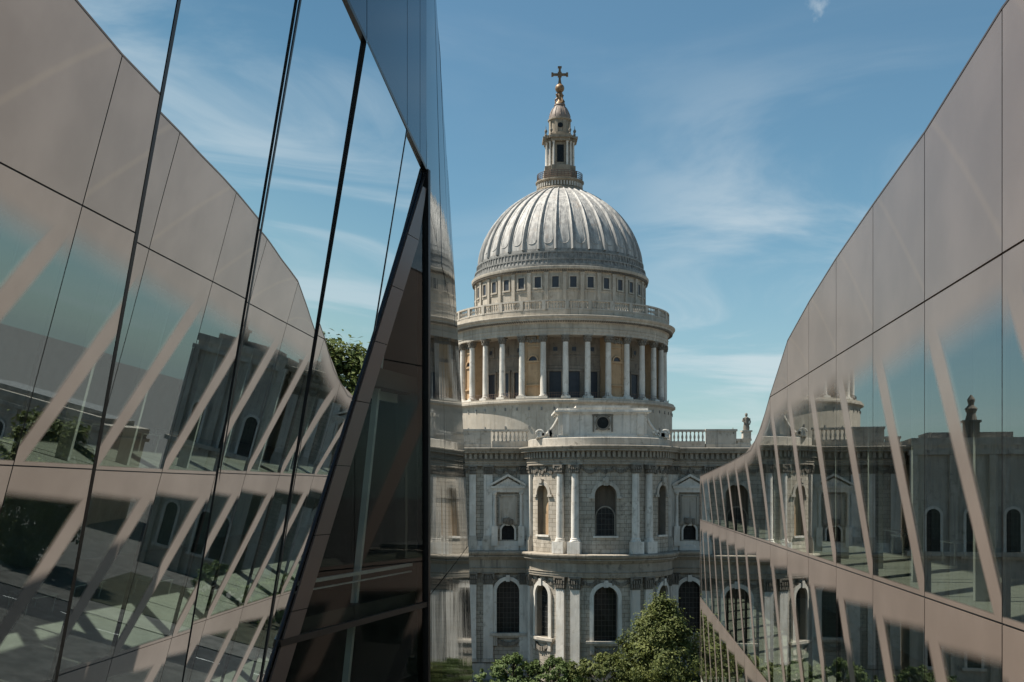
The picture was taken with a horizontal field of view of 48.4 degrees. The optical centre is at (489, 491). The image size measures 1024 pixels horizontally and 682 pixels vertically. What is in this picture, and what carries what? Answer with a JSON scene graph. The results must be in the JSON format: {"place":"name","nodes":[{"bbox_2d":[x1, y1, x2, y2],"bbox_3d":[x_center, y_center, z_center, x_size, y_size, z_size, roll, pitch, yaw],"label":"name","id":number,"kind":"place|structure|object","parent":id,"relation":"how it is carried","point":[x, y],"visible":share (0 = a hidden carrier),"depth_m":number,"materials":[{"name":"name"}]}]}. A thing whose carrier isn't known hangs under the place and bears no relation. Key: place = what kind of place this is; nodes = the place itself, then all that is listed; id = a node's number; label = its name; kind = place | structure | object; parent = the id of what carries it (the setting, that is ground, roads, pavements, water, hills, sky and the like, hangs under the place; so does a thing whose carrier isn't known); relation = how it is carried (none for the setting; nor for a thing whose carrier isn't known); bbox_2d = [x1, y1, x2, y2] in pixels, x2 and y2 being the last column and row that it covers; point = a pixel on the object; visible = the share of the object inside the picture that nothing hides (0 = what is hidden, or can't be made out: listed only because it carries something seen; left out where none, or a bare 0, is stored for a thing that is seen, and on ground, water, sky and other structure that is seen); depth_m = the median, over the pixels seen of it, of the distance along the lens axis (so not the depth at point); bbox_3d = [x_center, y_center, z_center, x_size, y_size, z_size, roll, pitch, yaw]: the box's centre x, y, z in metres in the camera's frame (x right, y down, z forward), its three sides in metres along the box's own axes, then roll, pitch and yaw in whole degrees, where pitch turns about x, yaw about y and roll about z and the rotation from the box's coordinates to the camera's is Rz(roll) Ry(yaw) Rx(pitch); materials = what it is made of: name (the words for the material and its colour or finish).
{"place":"outdoors","nodes":[
{"label":"outdoors","id":0,"kind":"place"},
{"bbox_2d":[473,636,541,681],"bbox_3d":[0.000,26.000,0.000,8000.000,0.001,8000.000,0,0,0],"label":"ground","id":1,"kind":"structure","parent":0,"point":[487,680],"depth_m":156.55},
{"bbox_2d":[0,0,472,681],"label":"mirrored building","id":2,"kind":"structure","parent":1,"relation":"on","point":[230,422],"depth_m":11.53,"materials":[{"name":"mirror"}]},
{"bbox_2d":[457,66,752,681],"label":"cathedral","id":3,"kind":"structure","parent":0,"point":[584,472],"depth_m":158.00,"materials":[{"name":"stone"}]},
{"bbox_2d":[477,286,479,299],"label":"attic window","id":4,"kind":"structure","parent":3,"relation":"in","point":[478,288],"depth_m":242.19,"materials":[{"name":"stone"}]},
{"bbox_2d":[482,283,486,297],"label":"attic window","id":5,"kind":"structure","parent":3,"relation":"in","point":[484,286],"depth_m":238.84,"materials":[{"name":"stone"}]},
{"bbox_2d":[488,348,496,399],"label":"doorway","id":6,"kind":"structure","parent":3,"relation":"in","point":[491,351],"depth_m":234.68,"materials":[{"name":"stone"}]},
{"bbox_2d":[491,280,497,294],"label":"attic window","id":7,"kind":"structure","parent":3,"relation":"in","point":[494,283],"depth_m":235.54,"materials":[{"name":"stone"}]},
{"bbox_2d":[497,346,510,398],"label":"doorway","id":8,"kind":"structure","parent":3,"relation":"in","point":[507,373],"depth_m":232.00,"materials":[{"name":"stone"}]},
{"bbox_2d":[502,278,510,292],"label":"attic window","id":9,"kind":"structure","parent":3,"relation":"in","point":[506,282],"depth_m":233.08,"materials":[{"name":"stone"}]},
{"bbox_2d":[490,575,525,645],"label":"window","id":10,"kind":"structure","parent":3,"relation":"in","point":[506,591],"depth_m":158.75,"materials":[{"name":"glass"}]},
{"bbox_2d":[500,523,515,539],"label":"window","id":11,"kind":"structure","parent":3,"relation":"in","point":[507,532],"depth_m":158.44,"materials":[{"name":"black glass"}]},
{"bbox_2d":[512,345,518,398],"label":"window","id":12,"kind":"structure","parent":3,"relation":"in","point":[515,372],"depth_m":230.76,"materials":[{"name":"stone"}]},
{"bbox_2d":[517,277,525,290],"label":"attic window","id":13,"kind":"structure","parent":3,"relation":"in","point":[521,281],"depth_m":230.98,"materials":[{"name":"stone"}]},
{"bbox_2d":[533,275,542,289],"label":"attic window","id":14,"kind":"structure","parent":3,"relation":"in","point":[537,280],"depth_m":229.58,"materials":[{"name":"stone"}]},
{"bbox_2d":[530,578,554,651],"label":"window","id":15,"kind":"structure","parent":3,"relation":"in","point":[546,591],"depth_m":153.27,"materials":[{"name":"stone"}]},
{"bbox_2d":[547,344,562,397],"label":"window","id":16,"kind":"structure","parent":3,"relation":"in","point":[555,376],"depth_m":228.07,"materials":[{"name":"glass"}]},
{"bbox_2d":[550,275,559,288],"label":"attic window","id":17,"kind":"structure","parent":3,"relation":"in","point":[555,279],"depth_m":228.85,"materials":[{"name":"stone"}]},
{"bbox_2d":[568,275,577,288],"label":"attic window","id":18,"kind":"structure","parent":3,"relation":"in","point":[573,279],"depth_m":228.79,"materials":[{"name":"stone"}]},
{"bbox_2d":[569,344,581,397],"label":"window","id":19,"kind":"structure","parent":3,"relation":"in","point":[574,374],"depth_m":228.07,"materials":[{"name":"glass"}]},
{"bbox_2d":[586,275,594,289],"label":"attic window","id":20,"kind":"structure","parent":3,"relation":"in","point":[590,280],"depth_m":229.47,"materials":[{"name":"stone"}]},
{"bbox_2d":[584,344,599,397],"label":"window","id":21,"kind":"structure","parent":3,"relation":"in","point":[593,347],"depth_m":228.91,"materials":[{"name":"glass"}]},
{"bbox_2d":[595,506,614,535],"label":"window","id":22,"kind":"structure","parent":3,"relation":"in","point":[605,515],"depth_m":149.17,"materials":[{"name":"black glass"}]},
{"bbox_2d":[586,580,625,654],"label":"window","id":23,"kind":"structure","parent":3,"relation":"in","point":[602,604],"depth_m":149.21,"materials":[{"name":"stone"}]},
{"bbox_2d":[602,276,610,290],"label":"attic window","id":24,"kind":"structure","parent":3,"relation":"in","point":[605,280],"depth_m":230.76,"materials":[{"name":"stone"}]},
{"bbox_2d":[616,278,623,292],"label":"attic window","id":25,"kind":"structure","parent":3,"relation":"in","point":[619,282],"depth_m":232.74,"materials":[{"name":"stone"}]},
{"bbox_2d":[628,280,633,294],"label":"attic window","id":26,"kind":"structure","parent":3,"relation":"in","point":[630,283],"depth_m":235.19,"materials":[{"name":"stone"}]},
{"bbox_2d":[630,348,638,398],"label":"doorway","id":27,"kind":"structure","parent":3,"relation":"in","point":[633,375],"depth_m":234.73,"materials":[{"name":"stone"}]},
{"bbox_2d":[637,283,640,296],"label":"attic window","id":28,"kind":"structure","parent":3,"relation":"in","point":[638,284],"depth_m":238.14,"materials":[{"name":"stone"}]},
{"bbox_2d":[655,578,668,601],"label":"window","id":29,"kind":"structure","parent":3,"relation":"in","point":[664,582],"depth_m":152.37,"materials":[{"name":"stone"}]},
{"bbox_2d":[678,575,699,644],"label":"window","id":30,"kind":"structure","parent":3,"relation":"in","point":[689,591],"depth_m":158.75,"materials":[{"name":"glass"}]},
{"bbox_2d":[681,522,697,539],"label":"window","id":31,"kind":"structure","parent":3,"relation":"in","point":[687,531],"depth_m":158.44,"materials":[{"name":"black glass"}]},
{"bbox_2d":[436,0,1005,444],"label":"sky","id":32,"kind":"structure","parent":0,"point":[741,145],"materials":[{"name":"blue"}]},
{"bbox_2d":[700,0,1023,681],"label":"office building","id":33,"kind":"structure","parent":0,"point":[862,509],"depth_m":33.97,"materials":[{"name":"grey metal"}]},
{"bbox_2d":[700,476,701,519],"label":"window","id":34,"kind":"structure","parent":33,"relation":"in","point":[701,476],"depth_m":94.29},
{"bbox_2d":[700,520,701,599],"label":"window","id":35,"kind":"structure","parent":33,"relation":"in","point":[700,520],"depth_m":94.85,"materials":[{"name":"grey glass"}]},
{"bbox_2d":[700,599,701,678],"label":"window","id":36,"kind":"structure","parent":33,"relation":"in","point":[700,599],"depth_m":94.29,"materials":[{"name":"grey glass"}]},
{"bbox_2d":[702,474,706,521],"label":"window","id":37,"kind":"structure","parent":33,"relation":"in","point":[704,478],"depth_m":91.05,"materials":[{"name":"grey glass"}]},
{"bbox_2d":[702,521,706,605],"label":"window","id":38,"kind":"structure","parent":33,"relation":"in","point":[704,524],"depth_m":91.05,"materials":[{"name":"grey glass"}]},
{"bbox_2d":[702,601,706,681],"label":"window","id":39,"kind":"structure","parent":33,"relation":"in","point":[704,608],"depth_m":91.05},
{"bbox_2d":[707,471,712,523],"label":"window","id":40,"kind":"structure","parent":33,"relation":"in","point":[709,475],"depth_m":85.20,"materials":[{"name":"grey glass"}]},
{"bbox_2d":[707,523,712,613],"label":"window","id":41,"kind":"structure","parent":33,"relation":"in","point":[709,526],"depth_m":85.20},
{"bbox_2d":[707,608,712,681],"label":"window","id":42,"kind":"structure","parent":33,"relation":"in","point":[709,615],"depth_m":86.12,"materials":[{"name":"grey glass"}]},
{"bbox_2d":[713,468,718,525],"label":"window","id":43,"kind":"structure","parent":33,"relation":"in","point":[716,472],"depth_m":80.06,"materials":[{"name":"grey glass"}]},
{"bbox_2d":[713,525,718,621],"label":"window","id":44,"kind":"structure","parent":33,"relation":"in","point":[715,528],"depth_m":80.06,"materials":[{"name":"grey glass"}]},
{"bbox_2d":[713,615,718,681],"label":"window","id":45,"kind":"structure","parent":33,"relation":"in","point":[715,622],"depth_m":80.88,"materials":[{"name":"grey glass"}]},
{"bbox_2d":[719,465,725,528],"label":"window","id":46,"kind":"structure","parent":33,"relation":"in","point":[722,470],"depth_m":75.50,"materials":[{"name":"grey glass"}]},
{"bbox_2d":[719,527,725,630],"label":"window","id":47,"kind":"structure","parent":33,"relation":"in","point":[722,532],"depth_m":75.50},
{"bbox_2d":[719,623,725,681],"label":"window","id":48,"kind":"structure","parent":33,"relation":"in","point":[722,633],"depth_m":75.50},
{"bbox_2d":[726,460,734,531],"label":"window","id":49,"kind":"structure","parent":33,"relation":"in","point":[730,468],"depth_m":70.19,"materials":[{"name":"grey glass"}]},
{"bbox_2d":[726,529,734,641],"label":"window","id":50,"kind":"structure","parent":33,"relation":"in","point":[730,535],"depth_m":70.19,"materials":[{"name":"grey glass"}]},
{"bbox_2d":[726,632,734,681],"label":"window","id":51,"kind":"structure","parent":33,"relation":"in","point":[730,644],"depth_m":70.19,"materials":[{"name":"grey glass"}]},
{"bbox_2d":[735,454,744,534],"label":"window","id":52,"kind":"structure","parent":33,"relation":"in","point":[740,462],"depth_m":64.50,"materials":[{"name":"grey glass"}]},
{"bbox_2d":[735,532,744,654],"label":"window","id":53,"kind":"structure","parent":33,"relation":"in","point":[739,538],"depth_m":64.50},
{"bbox_2d":[735,643,744,681],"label":"window","id":54,"kind":"structure","parent":33,"relation":"in","point":[739,656],"depth_m":65.02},
{"bbox_2d":[745,440,755,538],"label":"window","id":55,"kind":"structure","parent":33,"relation":"in","point":[750,457],"depth_m":59.67,"materials":[{"name":"grey glass"}]},
{"bbox_2d":[745,536,755,668],"bbox_3d":[13.745,5.702,59.832,0.050,6.543,5.214,0,0,6],"label":"window","id":56,"kind":"structure","parent":33,"relation":"in","point":[750,543],"depth_m":59.67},
{"bbox_2d":[745,656,756,681],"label":"window","id":57,"kind":"structure","parent":33,"relation":"in","point":[750,672],"depth_m":60.12,"materials":[{"name":"grey glass"}]},
{"bbox_2d":[756,671,764,681],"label":"window","id":58,"kind":"structure","parent":33,"relation":"in","point":[758,677],"depth_m":56.29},
{"bbox_2d":[756,399,769,543],"bbox_3d":[13.159,-0.959,54.612,0.050,6.690,5.214,0,0,6],"label":"window","id":59,"kind":"structure","parent":33,"relation":"in","point":[760,482],"depth_m":55.51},
{"bbox_2d":[756,540,770,681],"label":"window","id":60,"kind":"structure","parent":33,"relation":"in","point":[762,548],"depth_m":54.37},
{"bbox_2d":[770,387,786,548],"bbox_3d":[12.572,-0.959,49.392,0.050,6.690,5.214,0,0,6],"label":"window","id":61,"kind":"structure","parent":33,"relation":"in","point":[778,402],"depth_m":49.37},
{"bbox_2d":[770,545,787,681],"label":"window","id":62,"kind":"structure","parent":33,"relation":"in","point":[778,556],"depth_m":50.26,"materials":[{"name":"grey glass"}]},
{"bbox_2d":[787,374,808,556],"bbox_3d":[11.986,-0.959,44.172,0.050,6.690,5.214,0,0,6],"label":"window","id":63,"kind":"structure","parent":33,"relation":"in","point":[797,392],"depth_m":44.38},
{"bbox_2d":[787,551,808,681],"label":"window","id":64,"kind":"structure","parent":33,"relation":"in","point":[797,564],"depth_m":44.69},
{"bbox_2d":[809,357,835,565],"bbox_3d":[11.399,-0.959,38.952,0.050,6.690,5.214,0,0,6],"label":"window","id":65,"kind":"structure","parent":33,"relation":"in","point":[821,380],"depth_m":38.85,"materials":[{"name":"grey glass"}]},
{"bbox_2d":[809,558,836,681],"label":"window","id":66,"kind":"structure","parent":33,"relation":"in","point":[821,574],"depth_m":39.33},
{"bbox_2d":[836,334,872,578],"bbox_3d":[10.814,-0.959,33.732,0.050,6.690,5.214,0,0,6],"label":"window","id":67,"kind":"structure","parent":33,"relation":"in","point":[853,363],"depth_m":33.68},
{"bbox_2d":[836,568,872,681],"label":"window","id":68,"kind":"structure","parent":33,"relation":"in","point":[851,587],"depth_m":34.41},
{"bbox_2d":[873,303,924,595],"bbox_3d":[10.227,-0.959,28.512,0.050,6.690,5.214,0,0,6],"label":"window","id":69,"kind":"structure","parent":33,"relation":"in","point":[899,338],"depth_m":28.19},
{"bbox_2d":[873,580,924,681],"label":"window","id":70,"kind":"structure","parent":33,"relation":"in","point":[890,603],"depth_m":29.12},
{"bbox_2d":[925,255,1001,622],"bbox_3d":[9.641,-0.959,23.292,0.050,6.690,5.214,0,0,6],"label":"window","id":71,"kind":"structure","parent":33,"relation":"in","point":[947,314],"depth_m":22.99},
{"bbox_2d":[925,598,1002,681],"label":"window","id":72,"kind":"structure","parent":33,"relation":"in","point":[948,627],"depth_m":23.53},
{"bbox_2d":[1002,242,1023,629],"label":"window","id":73,"kind":"structure","parent":33,"relation":"in","point":[1013,259],"depth_m":20.29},
{"bbox_2d":[1003,625,1023,681],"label":"window","id":74,"kind":"structure","parent":33,"relation":"in","point":[1013,639],"depth_m":20.09,"materials":[{"name":"grey glass"}]},
{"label":"lawn","id":75,"kind":"structure","parent":0,"visible":0},
{"bbox_2d":[474,652,551,681],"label":"bush","id":76,"kind":"object","parent":75,"relation":"on","point":[499,667],"visible":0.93,"depth_m":137.23,"materials":[{"name":"green plant"}]},
{"bbox_2d":[513,655,594,681],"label":"bush","id":77,"kind":"object","parent":75,"relation":"on","point":[560,665],"visible":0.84,"depth_m":136.32,"materials":[{"name":"green plant"}]},
{"bbox_2d":[557,652,649,681],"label":"bush","id":78,"kind":"object","parent":75,"relation":"on","point":[605,659],"visible":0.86,"depth_m":133.09,"materials":[{"name":"green plant"}]},
{"bbox_2d":[606,587,700,681],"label":"broadleaf tree","id":79,"kind":"object","parent":75,"relation":"on","point":[659,635],"visible":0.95,"depth_m":133.88,"materials":[{"name":"green plant"}]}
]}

